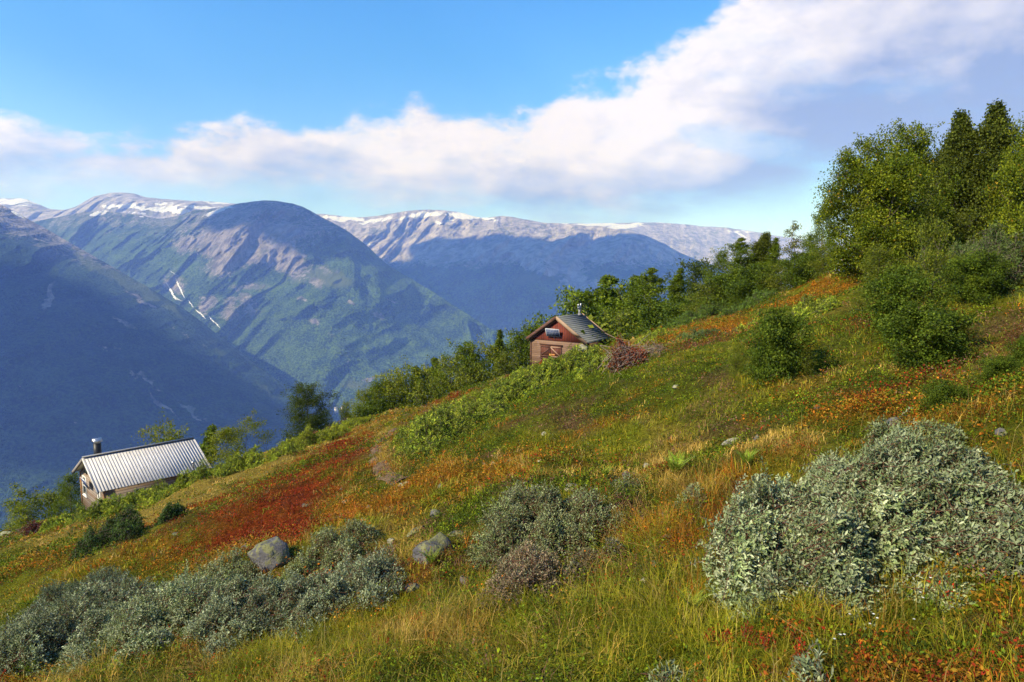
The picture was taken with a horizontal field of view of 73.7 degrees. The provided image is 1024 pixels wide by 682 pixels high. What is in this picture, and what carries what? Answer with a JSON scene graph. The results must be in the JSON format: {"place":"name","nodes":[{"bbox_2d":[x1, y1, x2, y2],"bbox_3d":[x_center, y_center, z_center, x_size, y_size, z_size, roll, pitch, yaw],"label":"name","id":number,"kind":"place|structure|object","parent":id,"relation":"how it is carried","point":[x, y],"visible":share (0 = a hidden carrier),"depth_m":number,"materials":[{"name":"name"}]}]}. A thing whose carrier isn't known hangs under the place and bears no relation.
{"place":"outdoors","nodes":[
{"label":"outdoors","id":0,"kind":"place"},
{"bbox_2d":[0,192,233,221],"bbox_3d":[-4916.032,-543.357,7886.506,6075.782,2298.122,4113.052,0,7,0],"label":"snow mountain","id":1,"kind":"structure","parent":0,"point":[125,203],"depth_m":6733.07,"materials":[{"name":"white snow"}]},
{"bbox_2d":[0,205,338,530],"bbox_3d":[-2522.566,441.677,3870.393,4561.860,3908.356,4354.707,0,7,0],"label":"forest slope","id":2,"kind":"structure","parent":0,"point":[93,347],"depth_m":2698.92,"materials":[{"name":"green plant"}]},
{"bbox_2d":[34,200,527,422],"bbox_3d":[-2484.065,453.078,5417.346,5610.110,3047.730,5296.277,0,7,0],"label":"dome mountain","id":3,"kind":"structure","parent":0,"point":[288,294],"depth_m":4351.98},
{"bbox_2d":[368,413,409,484],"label":"path","id":4,"kind":"structure","parent":0,"point":[386,477],"depth_m":14.37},
{"bbox_2d":[0,251,1023,681],"bbox_3d":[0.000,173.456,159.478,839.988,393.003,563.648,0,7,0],"label":"hillside","id":5,"kind":"structure","parent":0,"point":[636,435],"depth_m":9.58,"materials":[{"name":"green plant"}]},
{"bbox_2d":[0,482,75,529],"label":"birch tree","id":6,"kind":"object","parent":5,"relation":"on","point":[49,497],"visible":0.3,"depth_m":63.45,"materials":[{"name":"green plant"}]},
{"bbox_2d":[44,468,83,517],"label":"birch tree","id":7,"kind":"object","parent":5,"relation":"on","point":[67,491],"visible":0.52,"depth_m":52.51,"materials":[{"name":"green plant"}]},
{"bbox_2d":[37,503,101,533],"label":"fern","id":8,"kind":"object","parent":5,"relation":"on","point":[53,522],"visible":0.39,"depth_m":32.75,"materials":[{"name":"green plant"}]},
{"bbox_2d":[13,565,139,626],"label":"willow shrub","id":9,"kind":"object","parent":5,"relation":"on","point":[49,590],"visible":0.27,"depth_m":11.00,"materials":[{"name":"green plant"}]},
{"bbox_2d":[0,567,171,681],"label":"willow shrub","id":10,"kind":"object","parent":5,"relation":"on","point":[50,629],"visible":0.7,"depth_m":8.22,"materials":[{"name":"green plant"}]},
{"bbox_2d":[75,493,136,522],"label":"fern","id":11,"kind":"object","parent":5,"relation":"on","point":[105,504],"visible":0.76,"depth_m":28.88,"materials":[{"name":"green plant"}]},
{"bbox_2d":[68,502,150,565],"bbox_3d":[-9.242,4.380,15.841,1.630,1.354,2.164,-2,7,-19],"label":"juniper","id":12,"kind":"object","parent":5,"relation":"on","point":[128,524],"visible":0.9,"depth_m":15.21,"materials":[{"name":"green plant"}]},
{"bbox_2d":[102,476,169,513],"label":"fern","id":13,"kind":"object","parent":5,"relation":"on","point":[140,495],"visible":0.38,"depth_m":29.06,"materials":[{"name":"green plant"}]},
{"bbox_2d":[72,437,211,508],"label":"cabin","id":14,"kind":"object","parent":5,"relation":"on","point":[116,472],"visible":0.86,"depth_m":50.54,"materials":[{"name":"metal"}]},
{"bbox_2d":[61,568,247,677],"bbox_3d":[-3.926,3.212,7.795,1.976,1.348,2.041,3,7,23],"label":"willow shrub","id":15,"kind":"object","parent":5,"relation":"on","point":[185,593],"visible":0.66,"depth_m":7.55,"materials":[{"name":"green plant"}]},
{"bbox_2d":[131,407,189,447],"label":"birch tree","id":16,"kind":"object","parent":5,"relation":"on","point":[169,438],"visible":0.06,"depth_m":60.82,"materials":[{"name":"green plant"}]},
{"bbox_2d":[153,499,190,526],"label":"juniper","id":17,"kind":"object","parent":5,"relation":"on","point":[172,511],"visible":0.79,"depth_m":15.88,"materials":[{"name":"green plant"}]},
{"bbox_2d":[137,460,237,510],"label":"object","id":18,"kind":"object","parent":5,"relation":"on","point":[182,481],"visible":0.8,"depth_m":26.84,"materials":[{"name":"green plant"}]},
{"bbox_2d":[180,545,260,588],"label":"willow shrub","id":19,"kind":"object","parent":5,"relation":"on","point":[240,564],"visible":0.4,"depth_m":9.18,"materials":[{"name":"green plant"}]},
{"bbox_2d":[201,408,279,470],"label":"birch tree","id":20,"kind":"object","parent":5,"relation":"on","point":[227,432],"visible":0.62,"depth_m":52.72,"materials":[{"name":"green plant"}]},
{"bbox_2d":[174,566,322,664],"bbox_3d":[-2.771,2.998,7.350,1.597,1.094,1.816,0,7,0],"label":"willow shrub","id":21,"kind":"object","parent":5,"relation":"on","point":[215,611],"visible":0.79,"depth_m":7.08,"materials":[{"name":"green plant"}]},
{"bbox_2d":[213,439,306,472],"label":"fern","id":22,"kind":"object","parent":5,"relation":"on","point":[245,461],"visible":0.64,"depth_m":28.25,"materials":[{"name":"green plant"}]},
{"bbox_2d":[247,536,289,571],"bbox_3d":[-3.313,3.019,9.317,0.561,0.640,0.500,-2,7,-18],"label":"rock","id":23,"kind":"object","parent":5,"relation":"on","point":[269,554],"visible":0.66,"depth_m":9.15,"materials":[{"name":"grey stone"}]},
{"bbox_2d":[275,381,341,443],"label":"birch tree","id":24,"kind":"object","parent":5,"relation":"on","point":[315,420],"visible":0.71,"depth_m":51.70,"materials":[{"name":"green plant"}]},
{"bbox_2d":[263,424,354,459],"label":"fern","id":25,"kind":"object","parent":5,"relation":"on","point":[306,436],"visible":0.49,"depth_m":34.51,"materials":[{"name":"green plant"}]},
{"bbox_2d":[278,517,382,580],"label":"willow shrub","id":26,"kind":"object","parent":5,"relation":"on","point":[330,539],"visible":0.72,"depth_m":8.91,"materials":[{"name":"green plant"}]},
{"bbox_2d":[276,550,409,644],"bbox_3d":[-1.806,2.713,7.201,1.468,0.928,1.537,0,7,0],"label":"willow shrub","id":27,"kind":"object","parent":5,"relation":"on","point":[333,588],"visible":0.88,"depth_m":6.97,"materials":[{"name":"green plant"}]},
{"bbox_2d":[354,396,391,416],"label":"bush","id":28,"kind":"object","parent":5,"relation":"on","point":[372,408],"visible":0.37,"depth_m":54.60,"materials":[{"name":"green plant"}]},
{"bbox_2d":[347,541,404,602],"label":"willow shrub","id":29,"kind":"object","parent":5,"relation":"on","point":[378,560],"visible":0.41,"depth_m":7.32,"materials":[{"name":"green plant"}]},
{"bbox_2d":[359,363,424,408],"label":"birch tree","id":30,"kind":"object","parent":5,"relation":"on","point":[398,385],"visible":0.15,"depth_m":58.13,"materials":[{"name":"green plant"}]},
{"bbox_2d":[378,355,440,408],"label":"birch tree","id":31,"kind":"object","parent":5,"relation":"on","point":[406,370],"visible":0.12,"depth_m":59.12,"materials":[{"name":"green plant"}]},
{"bbox_2d":[381,368,449,409],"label":"bush","id":32,"kind":"object","parent":5,"relation":"on","point":[423,394],"visible":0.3,"depth_m":54.88,"materials":[{"name":"green plant"}]},
{"bbox_2d":[389,429,455,465],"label":"juniper","id":33,"kind":"object","parent":5,"relation":"on","point":[407,449],"visible":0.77,"depth_m":14.62,"materials":[{"name":"green plant"}]},
{"bbox_2d":[388,407,476,449],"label":"juniper","id":34,"kind":"object","parent":5,"relation":"on","point":[423,423],"visible":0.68,"depth_m":15.52,"materials":[{"name":"green plant"}]},
{"bbox_2d":[412,532,453,563],"bbox_3d":[-0.894,2.383,7.670,0.309,0.389,0.403,5,8,37],"label":"rock","id":35,"kind":"object","parent":5,"relation":"on","point":[435,542],"visible":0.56,"depth_m":7.58,"materials":[{"name":"grey stone"}]},
{"bbox_2d":[411,346,485,407],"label":"birch tree","id":36,"kind":"object","parent":5,"relation":"on","point":[446,367],"visible":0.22,"depth_m":55.87,"materials":[{"name":"green plant"}]},
{"bbox_2d":[426,399,479,430],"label":"juniper","id":37,"kind":"object","parent":5,"relation":"on","point":[460,410],"visible":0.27,"depth_m":16.55,"materials":[{"name":"green plant"}]},
{"bbox_2d":[429,338,494,393],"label":"birch tree","id":38,"kind":"object","parent":5,"relation":"on","point":[468,353],"visible":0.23,"depth_m":57.16,"materials":[{"name":"green plant"}]},
{"bbox_2d":[434,394,510,424],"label":"juniper","id":39,"kind":"object","parent":5,"relation":"on","point":[476,409],"visible":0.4,"depth_m":17.72,"materials":[{"name":"green plant"}]},
{"bbox_2d":[450,358,499,392],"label":"bush","id":40,"kind":"object","parent":5,"relation":"on","point":[465,374],"visible":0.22,"depth_m":54.59,"materials":[{"name":"green plant"}]},
{"bbox_2d":[458,333,522,383],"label":"birch tree","id":41,"kind":"object","parent":5,"relation":"on","point":[487,351],"visible":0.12,"depth_m":58.10,"materials":[{"name":"green plant"}]},
{"bbox_2d":[482,345,523,380],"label":"bush","id":42,"kind":"object","parent":5,"relation":"on","point":[505,360],"visible":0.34,"depth_m":54.18,"materials":[{"name":"green plant"}]},
{"bbox_2d":[470,365,537,403],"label":"juniper","id":43,"kind":"object","parent":5,"relation":"on","point":[503,383],"visible":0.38,"depth_m":21.58,"materials":[{"name":"green plant"}]},
{"bbox_2d":[0,246,1023,681],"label":"green bilberry","id":44,"kind":"object","parent":5,"relation":"on","point":[458,520],"visible":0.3,"depth_m":8.26,"materials":[{"name":"green plant"}]},
{"bbox_2d":[0,259,1023,681],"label":"orange bilberry","id":45,"kind":"object","parent":5,"relation":"on","point":[710,325],"visible":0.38,"depth_m":10.13,"materials":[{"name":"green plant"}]},
{"bbox_2d":[0,251,1023,681],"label":"red bilberry","id":46,"kind":"object","parent":5,"relation":"on","point":[314,485],"visible":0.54,"depth_m":12.28,"materials":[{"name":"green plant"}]},
{"bbox_2d":[2,280,1023,681],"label":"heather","id":47,"kind":"object","parent":5,"relation":"on","point":[620,462],"visible":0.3,"depth_m":9.48,"materials":[{"name":"brown plant"}]},
{"bbox_2d":[490,325,538,375],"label":"birch tree","id":48,"kind":"object","parent":5,"relation":"on","point":[518,336],"visible":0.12,"depth_m":60.00,"materials":[{"name":"green plant"}]},
{"bbox_2d":[465,476,570,572],"bbox_3d":[0.087,2.038,7.521,1.216,1.098,1.971,0,7,0],"label":"willow shrub","id":49,"kind":"object","parent":5,"relation":"on","point":[513,513],"visible":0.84,"depth_m":7.20,"materials":[{"name":"green plant"}]},
{"bbox_2d":[482,367,562,403],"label":"juniper","id":50,"kind":"object","parent":5,"relation":"on","point":[516,393],"visible":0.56,"depth_m":21.35,"materials":[{"name":"green plant"}]},
{"bbox_2d":[477,535,599,615],"bbox_3d":[0.244,2.203,6.150,1.135,0.880,1.008,0,7,0],"label":"willow shrub","id":51,"kind":"object","parent":5,"relation":"on","point":[531,567],"visible":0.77,"depth_m":5.95,"materials":[{"name":"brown plant"}]},
{"bbox_2d":[509,359,567,390],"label":"juniper","id":52,"kind":"object","parent":5,"relation":"on","point":[520,379],"visible":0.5,"depth_m":21.84,"materials":[{"name":"green plant"}]},
{"bbox_2d":[514,285,612,367],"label":"birch tree","id":53,"kind":"object","parent":5,"relation":"on","point":[539,320],"visible":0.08,"depth_m":68.25,"materials":[{"name":"green plant"}]},
{"bbox_2d":[528,343,600,385],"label":"juniper","id":54,"kind":"object","parent":5,"relation":"on","point":[572,360],"visible":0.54,"depth_m":22.02,"materials":[{"name":"green plant"}]},
{"bbox_2d":[526,303,611,364],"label":"cabin","id":55,"kind":"object","parent":5,"relation":"on","point":[554,336],"visible":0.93,"depth_m":53.78,"materials":[{"name":"brown wood"}]},
{"bbox_2d":[562,546,602,585],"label":"willow shrub","id":56,"kind":"object","parent":5,"relation":"on","point":[579,556],"visible":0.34,"depth_m":6.26,"materials":[{"name":"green plant"}]},
{"bbox_2d":[534,484,632,561],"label":"willow shrub","id":57,"kind":"object","parent":5,"relation":"on","point":[587,503],"visible":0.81,"depth_m":6.99,"materials":[{"name":"green plant"}]},
{"bbox_2d":[548,274,624,342],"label":"birch tree","id":58,"kind":"object","parent":5,"relation":"on","point":[600,294],"visible":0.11,"depth_m":59.54,"materials":[{"name":"green plant"}]},
{"bbox_2d":[574,355,612,382],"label":"juniper","id":59,"kind":"object","parent":5,"relation":"on","point":[594,364],"visible":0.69,"depth_m":17.70,"materials":[{"name":"green plant"}]},
{"bbox_2d":[597,331,649,373],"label":"red shrub","id":60,"kind":"object","parent":5,"relation":"on","point":[623,357],"visible":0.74,"depth_m":17.05,"materials":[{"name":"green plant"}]},
{"bbox_2d":[592,306,654,343],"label":"bush","id":61,"kind":"object","parent":5,"relation":"on","point":[617,323],"visible":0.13,"depth_m":46.98,"materials":[{"name":"green plant"}]},
{"bbox_2d":[588,279,668,342],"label":"birch tree","id":62,"kind":"object","parent":5,"relation":"on","point":[609,312],"visible":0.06,"depth_m":56.85,"materials":[{"name":"green plant"}]},
{"bbox_2d":[624,267,669,330],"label":"birch tree","id":63,"kind":"object","parent":5,"relation":"on","point":[649,282],"visible":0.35,"depth_m":45.82,"materials":[{"name":"green plant"}]},
{"bbox_2d":[618,298,680,338],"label":"bush","id":64,"kind":"object","parent":5,"relation":"on","point":[651,320],"visible":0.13,"depth_m":43.61,"materials":[{"name":"green plant"}]},
{"bbox_2d":[637,658,692,681],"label":"willow shrub","id":65,"kind":"object","parent":5,"relation":"on","point":[663,673],"visible":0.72,"depth_m":3.87,"materials":[{"name":"green plant"}]},
{"bbox_2d":[650,267,689,330],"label":"birch tree","id":66,"kind":"object","parent":5,"relation":"on","point":[678,283],"visible":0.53,"depth_m":42.37,"materials":[{"name":"green plant"}]},
{"bbox_2d":[650,295,707,329],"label":"bush","id":67,"kind":"object","parent":5,"relation":"on","point":[673,307],"visible":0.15,"depth_m":40.49,"materials":[{"name":"green plant"}]},
{"bbox_2d":[661,255,721,303],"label":"birch tree","id":68,"kind":"object","parent":5,"relation":"on","point":[696,270],"visible":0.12,"depth_m":45.24,"materials":[{"name":"green plant"}]},
{"bbox_2d":[661,300,727,330],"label":"juniper","id":69,"kind":"object","parent":5,"relation":"on","point":[702,313],"visible":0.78,"depth_m":34.39,"materials":[{"name":"green plant"}]},
{"bbox_2d":[700,248,736,302],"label":"birch tree","id":70,"kind":"object","parent":5,"relation":"on","point":[721,262],"visible":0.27,"depth_m":38.66,"materials":[{"name":"green plant"}]},
{"bbox_2d":[693,264,755,308],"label":"bush","id":71,"kind":"object","parent":5,"relation":"on","point":[722,277],"visible":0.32,"depth_m":36.40,"materials":[{"name":"green plant"}]},
{"bbox_2d":[725,343,747,376],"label":"bush","id":72,"kind":"object","parent":5,"relation":"on","point":[737,360],"visible":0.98,"depth_m":11.56,"materials":[{"name":"green plant"}]},
{"bbox_2d":[717,237,764,273],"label":"birch tree","id":73,"kind":"object","parent":5,"relation":"on","point":[737,245],"visible":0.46,"depth_m":36.56,"materials":[{"name":"green plant"}]},
{"bbox_2d":[714,287,776,317],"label":"juniper","id":74,"kind":"object","parent":5,"relation":"on","point":[757,295],"visible":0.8,"depth_m":31.45,"materials":[{"name":"green plant"}]},
{"bbox_2d":[722,260,791,306],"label":"bush","id":75,"kind":"object","parent":5,"relation":"on","point":[751,273],"visible":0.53,"depth_m":34.35,"materials":[{"name":"green plant"}]},
{"bbox_2d":[732,231,782,277],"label":"spruce tree","id":76,"kind":"object","parent":5,"relation":"on","point":[764,242],"visible":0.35,"depth_m":36.26,"materials":[{"name":"green plant"}]},
{"bbox_2d":[752,258,796,292],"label":"bush","id":77,"kind":"object","parent":5,"relation":"on","point":[775,279],"visible":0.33,"depth_m":32.90,"materials":[{"name":"green plant"}]},
{"bbox_2d":[736,303,820,387],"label":"bush","id":78,"kind":"object","parent":5,"relation":"on","point":[777,345],"visible":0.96,"depth_m":10.09,"materials":[{"name":"green plant"}]},
{"bbox_2d":[684,456,894,628],"bbox_3d":[2.068,1.436,4.982,1.350,1.164,2.177,4,8,32],"label":"willow shrub","id":79,"kind":"object","parent":5,"relation":"on","point":[795,526],"visible":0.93,"depth_m":4.40,"materials":[{"name":"green plant"}]},
{"bbox_2d":[773,251,828,289],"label":"bush","id":80,"kind":"object","parent":5,"relation":"on","point":[798,270],"visible":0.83,"depth_m":30.79,"materials":[{"name":"green plant"}]},
{"bbox_2d":[783,638,833,681],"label":"willow shrub","id":81,"kind":"object","parent":5,"relation":"on","point":[805,664],"visible":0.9,"depth_m":3.33,"materials":[{"name":"green plant"}]},
{"bbox_2d":[786,291,844,318],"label":"juniper","id":82,"kind":"object","parent":5,"relation":"on","point":[816,306],"visible":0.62,"depth_m":16.49,"materials":[{"name":"green plant"}]},
{"bbox_2d":[798,205,837,272],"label":"birch tree","id":83,"kind":"object","parent":5,"relation":"on","point":[817,233],"visible":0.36,"depth_m":30.63,"materials":[{"name":"green plant"}]},
{"bbox_2d":[803,245,838,278],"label":"bush","id":84,"kind":"object","parent":5,"relation":"on","point":[820,263],"visible":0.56,"depth_m":29.27,"materials":[{"name":"green plant"}]},
{"bbox_2d":[853,240,904,285],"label":"bush","id":85,"kind":"object","parent":5,"relation":"on","point":[872,254],"visible":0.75,"depth_m":18.77,"materials":[{"name":"green plant"}]},
{"bbox_2d":[811,131,957,284],"bbox_3d":[12.430,-4.457,23.406,4.159,5.452,4.431,0,7,0],"label":"birch tree","id":86,"kind":"object","parent":5,"relation":"on","point":[871,223],"visible":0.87,"depth_m":22.98,"materials":[{"name":"green plant"}]},
{"bbox_2d":[799,414,973,477],"bbox_3d":[3.245,1.179,5.956,1.420,1.026,1.006,0,7,0],"label":"willow shrub","id":87,"kind":"object","parent":5,"relation":"on","point":[949,433],"visible":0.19,"depth_m":6.06,"materials":[{"name":"green plant"}]},
{"bbox_2d":[848,116,944,261],"bbox_3d":[16.001,-5.603,28.171,4.674,7.047,4.980,6,9,42],"label":"birch tree","id":88,"kind":"object","parent":5,"relation":"on","point":[919,144],"visible":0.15,"depth_m":26.79,"materials":[{"name":"green plant"}]},
{"bbox_2d":[817,458,976,611],"bbox_3d":[2.377,1.304,4.574,0.754,0.920,1.861,0,7,0],"label":"willow shrub","id":89,"kind":"object","parent":5,"relation":"on","point":[872,511],"visible":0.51,"depth_m":4.23,"materials":[{"name":"green plant"}]},
{"bbox_2d":[852,261,959,335],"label":"bush","id":90,"kind":"object","parent":5,"relation":"on","point":[908,286],"visible":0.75,"depth_m":10.67,"materials":[{"name":"green plant"}]},
{"bbox_2d":[799,407,1023,583],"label":"willow shrub","id":91,"kind":"object","parent":5,"relation":"on","point":[971,503],"visible":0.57,"depth_m":4.30,"materials":[{"name":"green plant"}]},
{"bbox_2d":[895,138,953,262],"bbox_3d":[16.564,-4.923,26.599,3.646,6.173,4.167,1,7,10],"label":"birch tree","id":92,"kind":"object","parent":5,"relation":"on","point":[941,153],"visible":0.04,"depth_m":26.35,"materials":[{"name":"green plant"}]},
{"bbox_2d":[888,209,967,304],"bbox_3d":[7.461,-1.415,12.191,1.142,1.868,1.040,-1,7,-7],"label":"birch tree","id":93,"kind":"object","parent":5,"relation":"on","point":[935,252],"visible":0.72,"depth_m":12.19,"materials":[{"name":"green plant"}]},
{"bbox_2d":[873,297,992,371],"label":"bush","id":94,"kind":"object","parent":5,"relation":"on","point":[928,340],"visible":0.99,"depth_m":9.18,"materials":[{"name":"green plant"}]},
{"bbox_2d":[913,377,974,415],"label":"bush","id":95,"kind":"object","parent":5,"relation":"on","point":[937,394],"visible":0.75,"depth_m":6.93,"materials":[{"name":"green plant"}]},
{"bbox_2d":[893,230,1013,286],"bbox_3d":[10.854,-1.812,16.812,2.433,1.797,2.934,-3,7,-23],"label":"juniper","id":96,"kind":"object","parent":5,"relation":"on","point":[962,248],"visible":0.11,"depth_m":16.49,"materials":[{"name":"green plant"}]},
{"bbox_2d":[913,164,996,256],"bbox_3d":[15.985,-4.132,24.582,2.595,4.392,2.527,-1,7,-9],"label":"birch tree","id":97,"kind":"object","parent":5,"relation":"on","point":[951,193],"visible":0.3,"depth_m":24.23,"materials":[{"name":"green plant"}]},
{"bbox_2d":[907,108,1004,252],"bbox_3d":[16.424,-5.059,24.561,4.202,6.572,3.677,-3,7,-26],"label":"spruce tree","id":98,"kind":"object","parent":5,"relation":"on","point":[959,144],"visible":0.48,"depth_m":24.23,"materials":[{"name":"green plant"}]},
{"bbox_2d":[917,98,1022,246],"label":"spruce tree","id":99,"kind":"object","parent":5,"relation":"on","point":[991,124],"visible":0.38,"depth_m":23.54,"materials":[{"name":"green plant"}]},
{"bbox_2d":[930,219,1023,297],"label":"juniper","id":100,"kind":"object","parent":5,"relation":"on","point":[995,243],"visible":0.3,"depth_m":11.31,"materials":[{"name":"green plant"}]},
{"bbox_2d":[937,247,1019,305],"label":"bush","id":101,"kind":"object","parent":5,"relation":"on","point":[983,270],"visible":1,"depth_m":10.89,"materials":[{"name":"green plant"}]},
{"bbox_2d":[967,111,1023,249],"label":"birch tree","id":102,"kind":"object","parent":5,"relation":"on","point":[1011,216],"visible":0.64,"depth_m":21.55,"materials":[{"name":"green plant"}]},
{"bbox_2d":[967,353,1023,385],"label":"bush","id":103,"kind":"object","parent":5,"relation":"on","point":[1000,363],"visible":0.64,"depth_m":7.46,"materials":[{"name":"green plant"}]},
{"bbox_2d":[1003,332,1023,370],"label":"bush","id":104,"kind":"object","parent":5,"relation":"on","point":[1018,352],"visible":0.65,"depth_m":7.98,"materials":[{"name":"green plant"}]},
{"bbox_2d":[0,0,1023,242],"label":"sky","id":105,"kind":"structure","parent":0,"point":[713,113],"materials":[{"name":"blue"}]},
{"bbox_2d":[317,210,724,339],"bbox_3d":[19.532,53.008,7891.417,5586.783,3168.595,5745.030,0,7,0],"label":"massif","id":106,"kind":"structure","parent":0,"point":[508,273],"depth_m":6829.74,"materials":[{"name":"stone"}]},
{"bbox_2d":[560,222,853,286],"bbox_3d":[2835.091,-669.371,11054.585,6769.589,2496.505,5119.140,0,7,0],"label":"plateau","id":107,"kind":"structure","parent":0,"point":[696,242],"depth_m":10395.59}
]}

